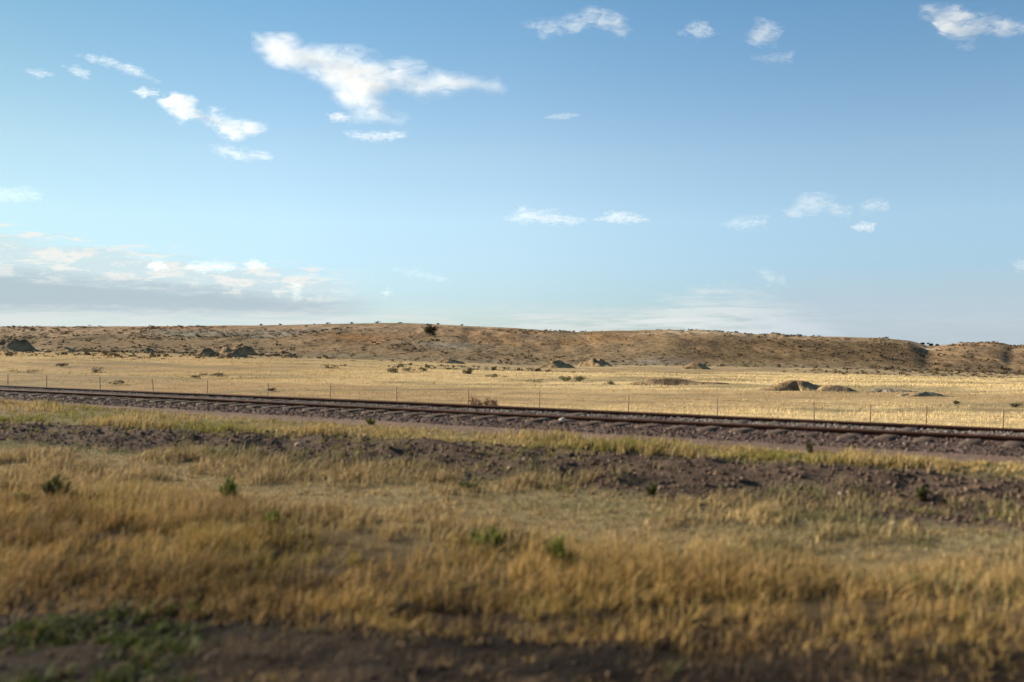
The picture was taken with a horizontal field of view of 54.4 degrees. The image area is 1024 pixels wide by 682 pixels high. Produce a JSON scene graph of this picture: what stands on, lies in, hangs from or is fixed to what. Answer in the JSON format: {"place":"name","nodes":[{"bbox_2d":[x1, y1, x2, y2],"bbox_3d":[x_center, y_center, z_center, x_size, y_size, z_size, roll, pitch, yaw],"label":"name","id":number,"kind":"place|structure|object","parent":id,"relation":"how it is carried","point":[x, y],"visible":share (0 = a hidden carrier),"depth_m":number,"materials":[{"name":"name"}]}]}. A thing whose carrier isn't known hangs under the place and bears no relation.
{"place":"outdoors","nodes":[
{"label":"outdoors","id":0,"kind":"place"},
{"bbox_2d":[0,352,1023,681],"bbox_3d":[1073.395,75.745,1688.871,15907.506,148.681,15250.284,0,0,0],"label":"ground","id":1,"kind":"structure","parent":0,"point":[400,544],"depth_m":9.17,"materials":[{"name":"soil"}]},
{"bbox_2d":[0,337,43,351],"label":"dirt mound","id":2,"kind":"object","parent":1,"relation":"on","point":[14,344],"visible":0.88,"depth_m":180.14,"materials":[{"name":"soil"}]},
{"bbox_2d":[14,491,33,504],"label":"weed plant","id":3,"kind":"object","parent":1,"relation":"on","point":[21,494],"visible":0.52,"depth_m":10.86,"materials":[{"name":"green plant"}]},
{"bbox_2d":[40,472,78,500],"bbox_3d":[-5.064,1.636,11.093,0.472,0.343,0.417,0,0,-45],"label":"weed plant","id":4,"kind":"object","parent":1,"relation":"on","point":[49,486],"visible":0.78,"depth_m":11.04,"materials":[{"name":"green plant"}]},
{"bbox_2d":[43,346,79,351],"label":"dirt mound","id":5,"kind":"object","parent":1,"relation":"on","point":[60,348],"visible":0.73,"depth_m":181.28,"materials":[{"name":"soil"}]},
{"bbox_2d":[91,366,105,372],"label":"sagebrush","id":6,"kind":"object","parent":1,"relation":"on","point":[95,371],"visible":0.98,"depth_m":96.26,"materials":[{"name":"green plant"}]},
{"bbox_2d":[108,380,124,384],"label":"sagebrush","id":7,"kind":"object","parent":1,"relation":"on","point":[121,381],"visible":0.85,"depth_m":69.69,"materials":[{"name":"green plant"}]},
{"bbox_2d":[138,348,154,352],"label":"dirt mound","id":8,"kind":"object","parent":1,"relation":"on","point":[148,350],"visible":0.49,"depth_m":188.50,"materials":[{"name":"soil"}]},
{"bbox_2d":[191,347,219,355],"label":"dirt mound","id":9,"kind":"object","parent":1,"relation":"on","point":[206,351],"visible":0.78,"depth_m":176.40,"materials":[{"name":"soil"}]},
{"bbox_2d":[201,372,224,376],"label":"sagebrush","id":10,"kind":"object","parent":1,"relation":"on","point":[216,374],"visible":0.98,"depth_m":84.53,"materials":[{"name":"green plant"}]},
{"bbox_2d":[217,351,248,356],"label":"dirt mound","id":11,"kind":"object","parent":1,"relation":"on","point":[235,354],"visible":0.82,"depth_m":175.39,"materials":[{"name":"soil"}]},
{"bbox_2d":[219,473,249,500],"bbox_3d":[-3.001,1.590,10.691,0.296,0.372,0.377,0,0,40],"label":"weed plant","id":12,"kind":"object","parent":1,"relation":"on","point":[231,488],"visible":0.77,"depth_m":10.62,"materials":[{"name":"green plant"}]},
{"bbox_2d":[219,344,256,354],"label":"dirt mound","id":13,"kind":"object","parent":1,"relation":"on","point":[242,349],"visible":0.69,"depth_m":188.66,"materials":[{"name":"soil"}]},
{"bbox_2d":[259,508,283,530],"bbox_3d":[-2.238,1.694,9.359,0.277,0.266,0.254,0,0,43],"label":"weed plant","id":14,"kind":"object","parent":1,"relation":"on","point":[273,514],"visible":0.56,"depth_m":9.32,"materials":[{"name":"green plant"}]},
{"bbox_2d":[264,351,302,356],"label":"dirt mound","id":15,"kind":"object","parent":1,"relation":"on","point":[282,353],"visible":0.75,"depth_m":189.09,"materials":[{"name":"soil"}]},
{"bbox_2d":[294,442,302,446],"bbox_3d":[-3.171,1.547,14.802,0.127,0.082,0.074,0,0,0],"label":"stone","id":16,"kind":"object","parent":1,"relation":"on","point":[298,444],"visible":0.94,"depth_m":14.78,"materials":[{"name":"grey stone"}]},
{"bbox_2d":[0,538,691,681],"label":"weeds","id":17,"kind":"object","parent":1,"relation":"on","point":[34,625],"visible":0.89,"depth_m":6.12,"materials":[{"name":"green plant"}]},
{"bbox_2d":[365,418,375,424],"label":"weed plant","id":18,"kind":"object","parent":1,"relation":"on","point":[370,422],"visible":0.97,"depth_m":17.57,"materials":[{"name":"green plant"}]},
{"bbox_2d":[387,367,397,372],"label":"sagebrush","id":19,"kind":"object","parent":1,"relation":"on","point":[392,369],"visible":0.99,"depth_m":101.86,"materials":[{"name":"green plant"}]},
{"bbox_2d":[402,368,415,371],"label":"sagebrush","id":20,"kind":"object","parent":1,"relation":"on","point":[406,369],"visible":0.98,"depth_m":103.94,"materials":[{"name":"green plant"}]},
{"bbox_2d":[434,359,465,363],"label":"dirt mound","id":21,"kind":"object","parent":1,"relation":"on","point":[449,361],"visible":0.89,"depth_m":176.96,"materials":[{"name":"soil"}]},
{"bbox_2d":[462,368,472,373],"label":"sagebrush","id":22,"kind":"object","parent":1,"relation":"on","point":[469,371],"visible":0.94,"depth_m":102.47,"materials":[{"name":"green plant"}]},
{"bbox_2d":[459,479,481,491],"bbox_3d":[-0.481,1.645,11.295,0.305,0.155,0.244,0,0,30],"label":"weed plant","id":23,"kind":"object","parent":1,"relation":"on","point":[470,485],"visible":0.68,"depth_m":11.29,"materials":[{"name":"green plant"}]},
{"bbox_2d":[469,396,482,404],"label":"tumbleweed","id":24,"kind":"object","parent":1,"relation":"on","point":[473,400],"visible":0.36,"depth_m":20.98,"materials":[{"name":"brown plant"}]},
{"bbox_2d":[468,524,509,550],"bbox_3d":[-0.213,1.699,8.578,0.393,0.245,0.432,0,0,40],"label":"weed plant","id":25,"kind":"object","parent":1,"relation":"on","point":[494,538],"visible":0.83,"depth_m":8.56,"materials":[{"name":"green plant"}]},
{"bbox_2d":[485,373,506,376],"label":"sagebrush","id":26,"kind":"object","parent":1,"relation":"on","point":[494,375],"visible":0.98,"depth_m":86.84,"materials":[{"name":"green plant"}]},
{"bbox_2d":[0,530,994,681],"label":"soil clods","id":27,"kind":"object","parent":1,"relation":"on","point":[395,672],"visible":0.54,"depth_m":6.01,"materials":[{"name":"soil"}]},
{"bbox_2d":[0,464,1023,681],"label":"tall grass","id":28,"kind":"structure","parent":1,"relation":"on","point":[249,531],"depth_m":7.45,"materials":[{"name":"yellow plant"}]},
{"bbox_2d":[0,397,1023,477],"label":"green grass strip","id":29,"kind":"object","parent":1,"relation":"on","point":[629,442],"depth_m":14.72,"materials":[{"name":"green plant"}]},
{"bbox_2d":[0,351,1023,428],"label":"field grass","id":30,"kind":"structure","parent":1,"relation":"on","point":[872,377],"depth_m":78.41,"materials":[{"name":"beige plant"}]},
{"bbox_2d":[0,419,1023,540],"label":"bank rubble","id":31,"kind":"object","parent":1,"relation":"on","point":[868,479],"visible":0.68,"depth_m":12.12,"materials":[{"name":"stone"}]},
{"bbox_2d":[0,387,1023,456],"bbox_3d":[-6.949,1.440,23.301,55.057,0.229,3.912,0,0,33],"label":"ballast gravel","id":32,"kind":"structure","parent":1,"relation":"on","point":[828,434],"depth_m":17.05,"materials":[{"name":"gravel"}]},
{"bbox_2d":[481,397,497,404],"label":"tumbleweed","id":33,"kind":"object","parent":32,"relation":"on","point":[486,402],"visible":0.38,"depth_m":21.02,"materials":[{"name":"brown plant"}]},
{"bbox_2d":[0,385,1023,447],"bbox_3d":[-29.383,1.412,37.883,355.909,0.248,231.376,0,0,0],"label":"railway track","id":34,"kind":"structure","parent":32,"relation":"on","point":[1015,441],"depth_m":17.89,"materials":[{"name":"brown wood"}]},
{"bbox_2d":[0,419,1023,520],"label":"bank tufts","id":35,"kind":"object","parent":1,"relation":"on","point":[999,511],"visible":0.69,"depth_m":13.30,"materials":[{"name":"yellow plant"}]},
{"bbox_2d":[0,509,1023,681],"bbox_3d":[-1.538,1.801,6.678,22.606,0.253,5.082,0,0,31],"label":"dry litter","id":36,"kind":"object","parent":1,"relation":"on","point":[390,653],"visible":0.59,"depth_m":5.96,"materials":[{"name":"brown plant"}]},
{"bbox_2d":[4,374,1023,427],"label":"wire fence","id":37,"kind":"object","parent":1,"relation":"on","point":[814,409],"visible":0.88,"depth_m":42.47,"materials":[{"name":"metal"}]},
{"bbox_2d":[535,360,574,367],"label":"dirt mound","id":38,"kind":"object","parent":1,"relation":"on","point":[557,364],"visible":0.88,"depth_m":172.22,"materials":[{"name":"soil"}]},
{"bbox_2d":[541,532,579,570],"bbox_3d":[0.395,1.662,7.829,0.381,0.332,0.290,0,0,38],"label":"weed plant","id":39,"kind":"object","parent":1,"relation":"on","point":[555,545],"visible":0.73,"depth_m":7.79,"materials":[{"name":"green plant"}]},
{"bbox_2d":[559,375,570,381],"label":"sagebrush","id":40,"kind":"object","parent":1,"relation":"on","point":[568,378],"visible":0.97,"depth_m":81.18,"materials":[{"name":"green plant"}]},
{"bbox_2d":[573,376,588,381],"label":"sagebrush","id":41,"kind":"object","parent":1,"relation":"on","point":[579,378],"visible":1,"depth_m":80.91,"materials":[{"name":"green plant"}]},
{"bbox_2d":[577,358,611,366],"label":"dirt mound","id":42,"kind":"object","parent":1,"relation":"on","point":[595,362],"visible":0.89,"depth_m":183.61,"materials":[{"name":"soil"}]},
{"bbox_2d":[646,481,659,497],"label":"weed plant","id":43,"kind":"object","parent":1,"relation":"on","point":[653,489],"visible":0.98,"depth_m":10.71,"materials":[{"name":"green plant"}]},
{"bbox_2d":[626,378,728,385],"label":"dirt mound","id":44,"kind":"object","parent":1,"relation":"on","point":[668,381],"visible":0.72,"depth_m":75.01,"materials":[{"name":"soil"}]},
{"bbox_2d":[678,362,709,368],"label":"dirt mound","id":45,"kind":"object","parent":1,"relation":"on","point":[694,365],"visible":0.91,"depth_m":175.57,"materials":[{"name":"soil"}]},
{"bbox_2d":[699,501,810,529],"bbox_3d":[2.316,1.620,9.521,1.114,0.187,1.244,0,0,35],"label":"grass clump","id":46,"kind":"object","parent":1,"relation":"on","point":[758,513],"visible":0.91,"depth_m":9.49,"materials":[{"name":"beige plant"}]},
{"bbox_2d":[757,380,855,391],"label":"dirt mound","id":47,"kind":"object","parent":1,"relation":"on","point":[795,385],"visible":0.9,"depth_m":66.08,"materials":[{"name":"soil"}]},
{"bbox_2d":[804,442,815,452],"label":"weed plant","id":48,"kind":"object","parent":1,"relation":"on","point":[809,447],"visible":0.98,"depth_m":13.13,"materials":[{"name":"green plant"}]},
{"bbox_2d":[864,388,916,392],"bbox_3d":[24.134,3.249,64.444,5.846,0.403,1.777,0,0,0],"label":"dirt mound","id":49,"kind":"object","parent":1,"relation":"on","point":[886,390],"visible":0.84,"depth_m":64.21,"materials":[{"name":"soil"}]},
{"bbox_2d":[912,485,929,500],"bbox_3d":[4.209,1.561,10.232,0.193,0.188,0.199,0,0,-12],"label":"weed plant","id":50,"kind":"object","parent":1,"relation":"on","point":[921,493],"visible":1,"depth_m":10.19,"materials":[{"name":"green plant"}]},
{"bbox_2d":[896,391,956,396],"bbox_3d":[24.579,3.171,58.620,5.457,0.420,1.452,0,0,0],"label":"dirt mound","id":51,"kind":"object","parent":1,"relation":"on","point":[932,394],"visible":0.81,"depth_m":58.23,"materials":[{"name":"soil"}]},
{"bbox_2d":[1010,403,1022,406],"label":"sagebrush","id":52,"kind":"object","parent":1,"relation":"on","point":[1015,404],"visible":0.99,"depth_m":49.06,"materials":[{"name":"green plant"}]},
{"bbox_2d":[0,437,1023,606],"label":"pale grass","id":53,"kind":"structure","parent":0,"point":[55,460],"depth_m":10.42,"materials":[{"name":"beige plant"}]},
{"bbox_2d":[0,323,1023,372],"bbox_3d":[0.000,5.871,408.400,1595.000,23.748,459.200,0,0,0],"label":"hills","id":54,"kind":"structure","parent":0,"point":[599,345],"depth_m":236.86,"materials":[{"name":"soil"}]},
{"bbox_2d":[423,324,438,336],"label":"juniper tree","id":55,"kind":"object","parent":54,"relation":"on","point":[429,329],"visible":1,"depth_m":258.68,"materials":[{"name":"green plant"}]},
{"bbox_2d":[0,323,1023,377],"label":"hillside scrub","id":56,"kind":"object","parent":54,"relation":"on","point":[398,345],"visible":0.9,"depth_m":212.74,"materials":[{"name":"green plant"}]},
{"bbox_2d":[727,361,764,366],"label":"sagebrush","id":57,"kind":"object","parent":54,"relation":"on","point":[744,363],"visible":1,"depth_m":188.86,"materials":[{"name":"green plant"}]},
{"bbox_2d":[0,0,1023,345],"label":"sky","id":58,"kind":"structure","parent":0,"point":[826,168],"materials":[{"name":"blue"}]}
]}

